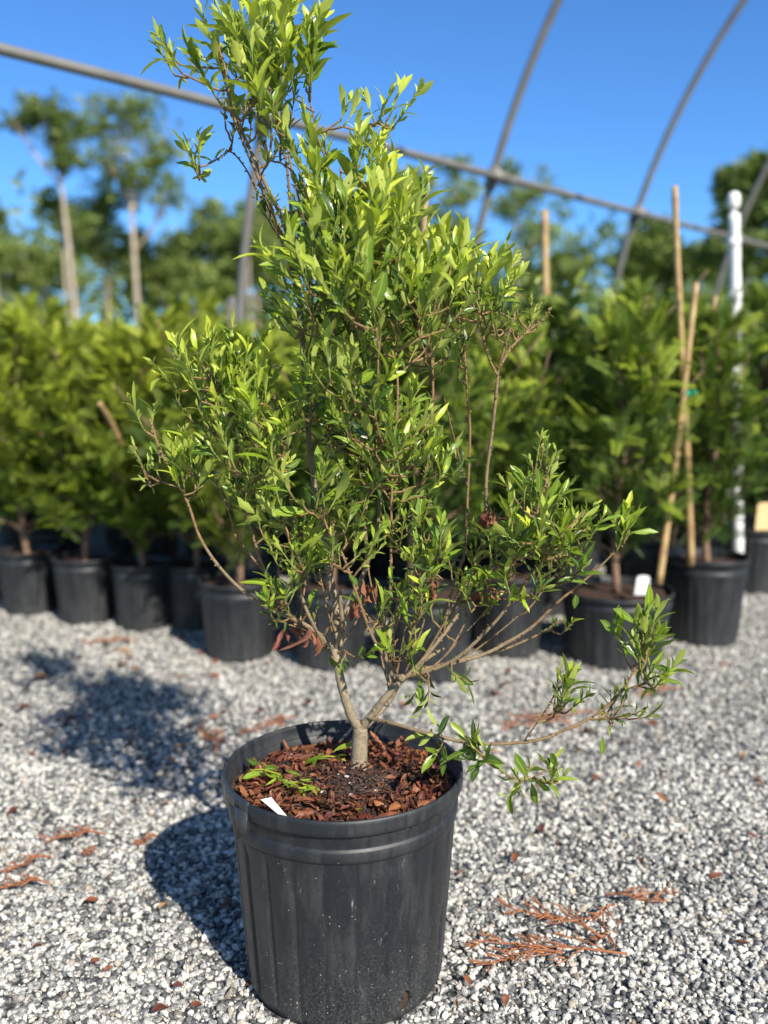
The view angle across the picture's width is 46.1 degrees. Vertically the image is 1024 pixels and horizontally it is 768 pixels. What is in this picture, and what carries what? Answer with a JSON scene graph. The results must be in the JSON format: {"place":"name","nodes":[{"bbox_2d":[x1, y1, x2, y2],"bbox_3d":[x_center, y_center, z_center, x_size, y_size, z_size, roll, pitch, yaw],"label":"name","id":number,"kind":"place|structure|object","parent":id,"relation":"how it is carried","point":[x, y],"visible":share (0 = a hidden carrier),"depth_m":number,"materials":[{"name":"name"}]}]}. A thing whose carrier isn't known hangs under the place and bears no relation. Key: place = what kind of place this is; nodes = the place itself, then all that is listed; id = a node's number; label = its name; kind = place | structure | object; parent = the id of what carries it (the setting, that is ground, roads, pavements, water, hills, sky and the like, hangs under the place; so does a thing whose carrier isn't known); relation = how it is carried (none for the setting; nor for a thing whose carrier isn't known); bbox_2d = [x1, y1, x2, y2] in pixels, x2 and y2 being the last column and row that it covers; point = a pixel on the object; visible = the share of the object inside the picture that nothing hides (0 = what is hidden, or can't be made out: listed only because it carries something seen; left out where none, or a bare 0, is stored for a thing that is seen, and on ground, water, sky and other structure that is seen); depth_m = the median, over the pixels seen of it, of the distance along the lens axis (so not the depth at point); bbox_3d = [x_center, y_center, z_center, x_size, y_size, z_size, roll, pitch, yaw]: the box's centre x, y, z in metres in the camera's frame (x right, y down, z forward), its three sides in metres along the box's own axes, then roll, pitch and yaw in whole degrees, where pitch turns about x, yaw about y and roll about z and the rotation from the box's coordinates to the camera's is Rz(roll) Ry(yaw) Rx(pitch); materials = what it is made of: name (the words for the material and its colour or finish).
{"place":"outdoors","nodes":[
{"label":"outdoors","id":0,"kind":"place"},
{"bbox_2d":[0,475,767,1023],"bbox_3d":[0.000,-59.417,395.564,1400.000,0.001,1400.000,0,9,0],"label":"ground","id":1,"kind":"structure","parent":0,"point":[182,551],"depth_m":2.26,"materials":[{"name":"grey gravel"}]},
{"bbox_2d":[0,200,11,341],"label":"tall tree","id":2,"kind":"object","parent":1,"relation":"on","point":[3,220],"visible":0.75,"depth_m":23.16,"materials":[{"name":"green plant"}]},
{"bbox_2d":[0,349,36,506],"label":"potted conifer","id":3,"kind":"object","parent":1,"relation":"on","point":[8,438],"visible":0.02,"depth_m":4.29,"materials":[{"name":"plant"}]},
{"bbox_2d":[0,341,45,545],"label":"potted conifer","id":4,"kind":"object","parent":1,"relation":"on","point":[10,534],"visible":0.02,"depth_m":5.31,"materials":[{"name":"plastic"}]},
{"bbox_2d":[0,872,49,888],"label":"dry sprig","id":5,"kind":"object","parent":1,"relation":"on","point":[22,882],"visible":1,"depth_m":1.93,"materials":[{"name":"plant"}]},
{"bbox_2d":[0,852,51,874],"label":"dry sprig","id":6,"kind":"object","parent":1,"relation":"on","point":[32,857],"visible":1,"depth_m":2.01,"materials":[{"name":"plant"}]},
{"bbox_2d":[32,672,47,678],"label":"dead leaf","id":7,"kind":"object","parent":1,"relation":"on","point":[38,675],"visible":1,"depth_m":3.26,"materials":[{"name":"plant"}]},
{"bbox_2d":[0,301,80,615],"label":"potted conifer","id":8,"kind":"object","parent":1,"relation":"on","point":[27,584],"visible":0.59,"depth_m":4.08,"materials":[{"name":"plant"}]},
{"bbox_2d":[0,85,95,323],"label":"tall tree","id":9,"kind":"object","parent":1,"relation":"on","point":[33,116],"visible":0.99,"depth_m":24.60,"materials":[{"name":"green plant"}]},
{"bbox_2d":[0,287,96,519],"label":"potted conifer","id":10,"kind":"object","parent":1,"relation":"on","point":[51,316],"visible":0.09,"depth_m":6.10,"materials":[{"name":"plant"}]},
{"bbox_2d":[0,224,96,307],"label":"tree","id":11,"kind":"object","parent":1,"relation":"on","point":[35,261],"visible":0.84,"depth_m":32.49,"materials":[{"name":"green plant"}]},
{"bbox_2d":[0,322,97,552],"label":"potted broadleaf shrub","id":12,"kind":"object","parent":1,"relation":"on","point":[43,534],"visible":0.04,"depth_m":4.62,"materials":[{"name":"green plant"}]},
{"bbox_2d":[30,184,101,325],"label":"tall tree","id":13,"kind":"object","parent":1,"relation":"on","point":[46,204],"visible":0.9,"depth_m":25.92,"materials":[{"name":"green plant"}]},
{"bbox_2d":[0,309,138,624],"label":"potted conifer","id":14,"kind":"object","parent":1,"relation":"on","point":[84,586],"visible":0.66,"depth_m":3.89,"materials":[{"name":"plant"}]},
{"bbox_2d":[38,825,105,843],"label":"dry sprig","id":15,"kind":"object","parent":1,"relation":"on","point":[76,834],"visible":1,"depth_m":2.13,"materials":[{"name":"plant"}]},
{"bbox_2d":[79,845,98,855],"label":"dry sprig","id":16,"kind":"object","parent":1,"relation":"on","point":[85,850],"visible":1,"depth_m":2.06,"materials":[{"name":"plant"}]},
{"bbox_2d":[76,320,110,347],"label":"potted conifer","id":17,"kind":"object","parent":1,"relation":"on","point":[98,331],"visible":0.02,"depth_m":8.80,"materials":[{"name":"plant"}]},
{"bbox_2d":[46,176,167,337],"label":"tree","id":18,"kind":"object","parent":1,"relation":"on","point":[102,205],"visible":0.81,"depth_m":28.78,"materials":[{"name":"green plant"}]},
{"bbox_2d":[78,635,137,644],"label":"dry sprig","id":19,"kind":"object","parent":1,"relation":"on","point":[111,640],"visible":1,"depth_m":3.68,"materials":[{"name":"plant"}]},
{"bbox_2d":[102,370,133,557],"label":"potted conifer","id":20,"kind":"object","parent":1,"relation":"on","point":[118,545],"visible":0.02,"depth_m":5.43,"materials":[{"name":"plastic"}]},
{"bbox_2d":[42,303,198,631],"bbox_3d":[-1.082,-0.193,3.909,0.681,1.394,0.698,7,11,38],"label":"potted conifer","id":21,"kind":"object","parent":1,"relation":"on","point":[141,589],"visible":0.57,"depth_m":3.78,"materials":[{"name":"plant"}]},
{"bbox_2d":[97,401,123,445],"bbox_3d":[-1.106,-0.356,3.663,0.028,0.190,0.172,2,9,12],"label":"bamboo stake","id":22,"kind":"object","parent":21,"relation":"in","point":[111,422],"visible":0.88,"depth_m":3.65,"materials":[{"name":"wood"}]},
{"bbox_2d":[72,87,193,330],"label":"tall tree","id":23,"kind":"object","parent":1,"relation":"on","point":[152,162],"visible":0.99,"depth_m":26.56,"materials":[{"name":"green plant"}]},
{"bbox_2d":[131,832,161,845],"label":"dry sprig","id":24,"kind":"object","parent":1,"relation":"on","point":[150,835],"visible":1,"depth_m":2.11,"materials":[{"name":"plant"}]},
{"bbox_2d":[111,341,185,557],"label":"potted conifer","id":25,"kind":"object","parent":1,"relation":"on","point":[165,545],"visible":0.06,"depth_m":4.73,"materials":[{"name":"plastic"}]},
{"bbox_2d":[151,1003,168,1011],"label":"dead leaf","id":26,"kind":"object","parent":1,"relation":"on","point":[158,1007],"visible":1,"depth_m":1.55,"materials":[{"name":"plant"}]},
{"bbox_2d":[117,252,204,312],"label":"tree","id":27,"kind":"object","parent":1,"relation":"on","point":[160,273],"visible":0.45,"depth_m":32.74,"materials":[{"name":"green plant"}]},
{"bbox_2d":[113,319,251,631],"bbox_3d":[-0.843,-0.157,3.897,0.691,1.327,0.738,6,10,33],"label":"potted conifer","id":28,"kind":"object","parent":1,"relation":"on","point":[184,574],"visible":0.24,"depth_m":3.84,"materials":[{"name":"plant"}]},
{"bbox_2d":[178,329,223,555],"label":"potted conifer","id":29,"kind":"object","parent":1,"relation":"on","point":[190,550],"visible":0.02,"depth_m":5.36,"materials":[{"name":"plastic"}]},
{"bbox_2d":[161,285,245,533],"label":"potted conifer","id":30,"kind":"object","parent":1,"relation":"on","point":[208,304],"visible":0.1,"depth_m":6.04,"materials":[{"name":"plant"}]},
{"bbox_2d":[191,720,227,752],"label":"dry sprig","id":31,"kind":"object","parent":1,"relation":"on","point":[206,734],"visible":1,"depth_m":2.71,"materials":[{"name":"plant"}]},
{"bbox_2d":[151,193,275,319],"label":"tree","id":32,"kind":"object","parent":1,"relation":"on","point":[182,249],"visible":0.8,"depth_m":28.55,"materials":[{"name":"green plant"}]},
{"bbox_2d":[121,304,324,662],"bbox_3d":[-0.581,-0.116,3.479,0.786,1.372,0.731,-4,10,-26],"label":"potted conifer","id":33,"kind":"object","parent":1,"relation":"on","point":[238,628],"visible":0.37,"depth_m":3.41,"materials":[{"name":"plant"}]},
{"bbox_2d":[215,446,260,569],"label":"potted conifer","id":34,"kind":"object","parent":1,"relation":"on","point":[249,563],"visible":0.01,"depth_m":4.68,"materials":[{"name":"plastic"}]},
{"bbox_2d":[228,212,269,331],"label":"tall tree","id":35,"kind":"object","parent":1,"relation":"on","point":[254,235],"visible":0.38,"depth_m":27.99,"materials":[{"name":"green plant"}]},
{"bbox_2d":[228,31,283,530],"bbox_3d":[1.170,-2.050,2.743,5.504,5.424,0.120,8,12,43],"label":"steel hoop","id":36,"kind":"object","parent":1,"relation":"on","point":[237,303],"visible":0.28,"depth_m":4.65,"materials":[{"name":"grey metal"}]},
{"bbox_2d":[0,43,767,248],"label":"steel rail","id":37,"kind":"object","parent":36,"relation":"attached to","point":[41,59],"visible":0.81,"depth_m":4.39,"materials":[{"name":"grey metal"}]},
{"bbox_2d":[225,192,291,339],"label":"tree","id":38,"kind":"object","parent":1,"relation":"on","point":[258,214],"visible":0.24,"depth_m":30.47,"materials":[{"name":"green plant"}]},
{"bbox_2d":[238,715,297,734],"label":"dry sprig","id":39,"kind":"object","parent":1,"relation":"on","point":[258,729],"visible":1,"depth_m":2.81,"materials":[{"name":"plant"}]},
{"bbox_2d":[255,326,303,495],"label":"potted conifer","id":40,"kind":"object","parent":1,"relation":"on","point":[282,333],"visible":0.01,"depth_m":6.05,"materials":[{"name":"plant"}]},
{"bbox_2d":[264,313,297,343],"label":"potted conifer","id":41,"kind":"object","parent":1,"relation":"on","point":[282,320],"visible":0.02,"depth_m":7.30,"materials":[{"name":"plant"}]},
{"bbox_2d":[267,343,301,561],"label":"potted conifer","id":42,"kind":"object","parent":1,"relation":"on","point":[282,538],"visible":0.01,"depth_m":5.32,"materials":[{"name":"plastic"}]},
{"bbox_2d":[274,178,333,298],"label":"tree","id":43,"kind":"object","parent":1,"relation":"on","point":[296,199],"visible":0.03,"depth_m":34.66,"materials":[{"name":"green plant"}]},
{"bbox_2d":[206,323,405,672],"bbox_3d":[-0.230,-0.056,3.371,0.644,1.286,0.654,3,9,19],"label":"potted conifer","id":44,"kind":"object","parent":1,"relation":"on","point":[352,645],"visible":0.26,"depth_m":3.31,"materials":[{"name":"plant"}]},
{"bbox_2d":[250,290,376,575],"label":"potted conifer","id":45,"kind":"object","parent":1,"relation":"on","point":[355,566],"visible":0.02,"depth_m":4.66,"materials":[{"name":"plant"}]},
{"bbox_2d":[341,327,409,578],"bbox_3d":[0.005,-0.385,4.916,0.831,1.469,0.735,-1,9,-10],"label":"potted broadleaf shrub","id":46,"kind":"object","parent":1,"relation":"on","point":[379,564],"visible":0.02,"depth_m":4.88,"materials":[{"name":"plastic"}]},
{"bbox_2d":[0,168,767,336],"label":"wood","id":47,"kind":"object","parent":1,"relation":"on","point":[117,304],"visible":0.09,"depth_m":35.03,"materials":[{"name":"green plant"}]},
{"bbox_2d":[368,165,437,273],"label":"tree","id":48,"kind":"object","parent":1,"relation":"on","point":[429,192],"visible":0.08,"depth_m":30.33,"materials":[{"name":"green plant"}]},
{"bbox_2d":[122,0,695,1023],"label":"potted shrub","id":49,"kind":"object","parent":1,"relation":"on","point":[344,920],"visible":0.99,"depth_m":1.51,"materials":[{"name":"green plant"}]},
{"bbox_2d":[242,758,282,778],"bbox_3d":[-0.222,0.478,1.668,0.085,0.033,0.069,-2,9,-12],"label":"fallen clipping","id":50,"kind":"object","parent":49,"relation":"on","point":[254,773],"visible":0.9,"depth_m":1.66,"materials":[{"name":"green plant"}]},
{"bbox_2d":[261,797,286,815],"bbox_3d":[-0.177,0.494,1.491,0.055,0.039,0.011,3,9,21],"label":"plant tag","id":51,"kind":"object","parent":49,"relation":"in","point":[270,802],"visible":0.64,"depth_m":1.49,"materials":[{"name":"plastic"}]},
{"bbox_2d":[235,731,451,820],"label":"bark mulch","id":52,"kind":"object","parent":49,"relation":"in","point":[254,796],"visible":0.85,"depth_m":1.61,"materials":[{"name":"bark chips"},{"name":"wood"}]},
{"bbox_2d":[259,770,321,796],"bbox_3d":[-0.161,0.475,1.595,0.085,0.035,0.126,-6,10,-32],"label":"fallen clipping","id":53,"kind":"object","parent":52,"relation":"on","point":[306,787],"visible":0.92,"depth_m":1.59,"materials":[{"name":"green plant"}]},
{"bbox_2d":[304,743,351,773],"bbox_3d":[-0.107,0.461,1.698,0.113,0.050,0.048,-2,9,-12],"label":"fallen clipping","id":54,"kind":"object","parent":52,"relation":"on","point":[313,760],"visible":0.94,"depth_m":1.70,"materials":[{"name":"green plant"}]},
{"bbox_2d":[365,293,504,582],"bbox_3d":[0.212,-0.299,4.138,0.869,1.535,0.768,3,9,17],"label":"potted broadleaf shrub","id":55,"kind":"object","parent":1,"relation":"on","point":[401,571],"visible":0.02,"depth_m":4.08,"materials":[{"name":"green plant"}]},
{"bbox_2d":[340,310,543,683],"bbox_3d":[0.162,-0.072,3.207,0.653,1.369,0.641,-3,9,-18],"label":"potted conifer","id":56,"kind":"object","parent":1,"relation":"on","point":[445,382],"visible":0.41,"depth_m":3.13,"materials":[{"name":"plant"}]},
{"bbox_2d":[408,171,427,583],"bbox_3d":[0.120,-0.465,3.163,0.026,1.443,0.130,5,10,28],"label":"bamboo stake","id":57,"kind":"object","parent":56,"relation":"in","point":[424,224],"visible":0.11,"depth_m":3.19,"materials":[{"name":"wood"}]},
{"bbox_2d":[420,152,484,237],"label":"tree","id":58,"kind":"object","parent":1,"relation":"on","point":[460,198],"visible":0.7,"depth_m":28.60,"materials":[{"name":"green plant"}]},
{"bbox_2d":[502,993,508,1006],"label":"dead leaf","id":59,"kind":"object","parent":1,"relation":"on","point":[505,998],"visible":1,"depth_m":1.58,"materials":[{"name":"plant"}]},
{"bbox_2d":[467,938,562,971],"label":"dry sprig","id":60,"kind":"object","parent":1,"relation":"on","point":[514,957],"visible":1,"depth_m":1.70,"materials":[{"name":"plant"}]},
{"bbox_2d":[511,852,518,862],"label":"dead leaf","id":61,"kind":"object","parent":1,"relation":"on","point":[514,855],"visible":1,"depth_m":2.04,"materials":[{"name":"plant"}]},
{"bbox_2d":[469,0,562,292],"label":"steel hoop","id":62,"kind":"object","parent":1,"relation":"on","point":[502,178],"visible":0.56,"depth_m":5.66,"materials":[{"name":"grey metal"}]},
{"bbox_2d":[452,320,589,658],"bbox_3d":[0.494,-0.083,3.507,0.661,1.299,0.651,6,10,33],"label":"potted conifer","id":63,"kind":"object","parent":1,"relation":"on","point":[524,428],"visible":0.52,"depth_m":3.41,"materials":[{"name":"plant"}]},
{"bbox_2d":[488,156,563,284],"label":"tree","id":64,"kind":"object","parent":1,"relation":"on","point":[517,193],"visible":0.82,"depth_m":28.73,"materials":[{"name":"green plant"}]},
{"bbox_2d":[506,711,568,723],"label":"dry sprig","id":65,"kind":"object","parent":1,"relation":"on","point":[537,718],"visible":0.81,"depth_m":2.87,"materials":[{"name":"plant"}]},
{"bbox_2d":[463,927,626,965],"bbox_3d":[0.304,0.827,1.710,0.304,0.029,0.099,2,9,14],"label":"dry sprig","id":66,"kind":"object","parent":1,"relation":"on","point":[563,946],"visible":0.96,"depth_m":1.72,"materials":[{"name":"brown plant"}]},
{"bbox_2d":[468,270,621,617],"bbox_3d":[0.723,-0.309,4.137,0.880,1.555,0.778,6,10,32],"label":"potted broadleaf shrub","id":67,"kind":"object","parent":1,"relation":"on","point":[562,331],"visible":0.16,"depth_m":3.96,"materials":[{"name":"green plant"}]},
{"bbox_2d":[541,210,549,518],"bbox_3d":[0.775,-0.657,4.298,0.046,1.517,0.138,-3,9,-16],"label":"bamboo stake","id":68,"kind":"object","parent":67,"relation":"in","point":[545,254],"visible":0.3,"depth_m":4.24,"materials":[{"name":"wood"}]},
{"bbox_2d":[492,895,603,938],"bbox_3d":[0.330,0.809,1.820,0.238,0.028,0.093,4,10,27],"label":"dry sprig","id":69,"kind":"object","parent":1,"relation":"on","point":[548,915],"visible":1,"depth_m":1.82,"materials":[{"name":"brown plant"}]},
{"bbox_2d":[499,709,596,732],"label":"dry sprig","id":70,"kind":"object","parent":1,"relation":"on","point":[505,727],"visible":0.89,"depth_m":2.84,"materials":[{"name":"plant"}]},
{"bbox_2d":[514,243,596,293],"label":"tree","id":71,"kind":"object","parent":1,"relation":"on","point":[570,256],"visible":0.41,"depth_m":34.45,"materials":[{"name":"green plant"}]},
{"bbox_2d":[583,903,622,950],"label":"dry sprig","id":72,"kind":"object","parent":1,"relation":"on","point":[605,908],"visible":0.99,"depth_m":1.79,"materials":[{"name":"plant"}]},
{"bbox_2d":[547,287,710,670],"bbox_3d":[0.917,-0.127,3.417,0.609,1.414,0.656,-5,10,-27],"label":"potted conifer","id":73,"kind":"object","parent":1,"relation":"on","point":[591,640],"visible":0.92,"depth_m":3.33,"materials":[{"name":"plant"}]},
{"bbox_2d":[635,576,649,594],"bbox_3d":[0.958,0.272,3.349,0.053,0.073,0.001,0,9,0],"label":"plant tag","id":74,"kind":"object","parent":73,"relation":"in","point":[642,582],"visible":0.85,"depth_m":3.35,"materials":[{"name":"white plastic"}]},
{"bbox_2d":[655,283,698,584],"bbox_3d":[1.086,-0.281,3.344,0.145,1.112,0.028,-5,10,-29],"label":"bamboo stake","id":75,"kind":"object","parent":73,"relation":"in","point":[663,550],"visible":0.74,"depth_m":3.33,"materials":[{"name":"beige wood"}]},
{"bbox_2d":[605,884,679,902],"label":"dry sprig","id":76,"kind":"object","parent":1,"relation":"on","point":[636,897],"visible":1,"depth_m":1.88,"materials":[{"name":"plant"}]},
{"bbox_2d":[567,270,722,584],"bbox_3d":[1.202,-0.292,4.059,0.773,1.544,0.785,-2,9,-14],"label":"potted conifer","id":77,"kind":"object","parent":1,"relation":"on","point":[632,563],"visible":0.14,"depth_m":3.92,"materials":[{"name":"plant"}]},
{"bbox_2d":[595,214,707,297],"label":"tree","id":78,"kind":"object","parent":1,"relation":"on","point":[650,251],"visible":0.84,"depth_m":24.78,"materials":[{"name":"green plant"}]},
{"bbox_2d":[634,685,680,696],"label":"dry sprig","id":79,"kind":"object","parent":1,"relation":"on","point":[663,687],"visible":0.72,"depth_m":3.10,"materials":[{"name":"plant"}]},
{"bbox_2d":[620,238,728,301],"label":"tree","id":80,"kind":"object","parent":1,"relation":"on","point":[709,275],"visible":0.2,"depth_m":28.65,"materials":[{"name":"green plant"}]},
{"bbox_2d":[610,0,747,296],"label":"steel hoop","id":81,"kind":"object","parent":1,"relation":"on","point":[633,220],"visible":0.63,"depth_m":6.89,"materials":[{"name":"grey metal"}]},
{"bbox_2d":[646,299,728,546],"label":"potted conifer","id":82,"kind":"object","parent":1,"relation":"on","point":[697,541],"visible":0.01,"depth_m":4.94,"materials":[{"name":"plant"}]},
{"bbox_2d":[652,288,767,646],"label":"potted conifer","id":83,"kind":"object","parent":1,"relation":"on","point":[708,587],"visible":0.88,"depth_m":3.61,"materials":[{"name":"plant"}]},
{"bbox_2d":[672,186,694,566],"bbox_3d":[1.146,-0.484,3.456,0.246,1.440,0.032,-6,11,-35],"label":"bamboo stake","id":84,"kind":"object","parent":83,"relation":"in","point":[686,449],"visible":0.81,"depth_m":3.40,"materials":[{"name":"beige wood"}]},
{"bbox_2d":[677,390,697,396],"bbox_3d":[1.157,-0.452,3.442,0.075,0.029,0.053,2,9,13],"label":"green tie","id":85,"kind":"object","parent":84,"relation":"attached to","point":[690,393],"visible":0.56,"depth_m":3.42,"materials":[{"name":"teal"}]},
{"bbox_2d":[665,296,717,573],"bbox_3d":[1.306,-0.317,3.845,0.184,1.180,0.023,-3,9,-17],"label":"bamboo stake","id":86,"kind":"object","parent":83,"relation":"in","point":[672,542],"visible":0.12,"depth_m":3.88,"materials":[{"name":"wood"}]},
{"bbox_2d":[708,871,721,877],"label":"dead leaf","id":87,"kind":"object","parent":1,"relation":"on","point":[714,874],"visible":1,"depth_m":1.97,"materials":[{"name":"plant"}]},
{"bbox_2d":[689,147,767,304],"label":"tree","id":88,"kind":"object","parent":1,"relation":"on","point":[727,179],"visible":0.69,"depth_m":20.80,"materials":[{"name":"green plant"}]},
{"bbox_2d":[690,305,767,594],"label":"potted broadleaf shrub","id":89,"kind":"object","parent":1,"relation":"on","point":[756,546],"visible":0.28,"depth_m":4.48,"materials":[{"name":"green plant"}]},
{"bbox_2d":[755,503,767,529],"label":"plant tag","id":90,"kind":"object","parent":89,"relation":"in","point":[762,519],"visible":1,"depth_m":3.90,"materials":[{"name":"plastic"}]},
{"bbox_2d":[727,191,743,607],"bbox_3d":[1.627,-0.488,4.174,0.185,1.906,0.059,0,9,0],"label":"white pipe","id":91,"kind":"object","parent":1,"relation":"on","point":[734,239],"visible":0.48,"depth_m":4.06,"materials":[{"name":"plastic"}]},
{"bbox_2d":[710,160,767,305],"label":"steel hoop","id":92,"kind":"object","parent":1,"relation":"on","point":[742,219],"visible":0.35,"depth_m":8.38,"materials":[{"name":"grey metal"}]},
{"bbox_2d":[721,275,767,521],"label":"potted conifer","id":93,"kind":"object","parent":1,"relation":"on","point":[757,297],"visible":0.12,"depth_m":4.87,"materials":[{"name":"plant"}]},
{"bbox_2d":[0,0,767,334],"label":"sky","id":94,"kind":"structure","parent":0,"point":[608,79],"materials":[{"name":"blue"}]},
{"bbox_2d":[459,284,542,569],"bbox_3d":[0.587,-0.453,4.953,0.796,1.592,0.901,2,9,13],"label":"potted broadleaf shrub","id":95,"kind":"object","parent":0,"point":[485,561],"depth_m":4.91,"materials":[{"name":"green plant"}]},
{"bbox_2d":[508,274,593,510],"bbox_3d":[0.984,-0.641,5.793,0.968,1.710,0.855,-4,10,-24],"label":"potted broadleaf shrub","id":96,"kind":"object","parent":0,"point":[552,284],"visible":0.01,"depth_m":5.56,"materials":[{"name":"green plant"}]},
{"bbox_2d":[551,334,618,576],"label":"potted conifer","id":97,"kind":"object","parent":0,"point":[594,560],"visible":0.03,"depth_m":4.88,"materials":[{"name":"plant"}]},
{"bbox_2d":[573,286,615,343],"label":"potted conifer","id":98,"kind":"object","parent":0,"point":[603,302],"visible":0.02,"depth_m":6.96,"materials":[{"name":"plant"}]},
{"bbox_2d":[581,301,630,542],"bbox_3d":[1.481,-0.598,5.928,0.793,1.585,0.897,-5,10,-30],"label":"potted broadleaf shrub","id":99,"kind":"object","parent":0,"point":[592,337],"visible":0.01,"depth_m":5.91,"materials":[{"name":"green plant"}]},
{"bbox_2d":[693,452,727,544],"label":"potted broadleaf shrub","id":100,"kind":"object","parent":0,"point":[714,541],"visible":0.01,"depth_m":5.85,"materials":[{"name":"green plant"}]},
{"bbox_2d":[696,292,728,326],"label":"potted conifer","id":101,"kind":"object","parent":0,"point":[708,296],"visible":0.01,"depth_m":6.93,"materials":[{"name":"plant"}]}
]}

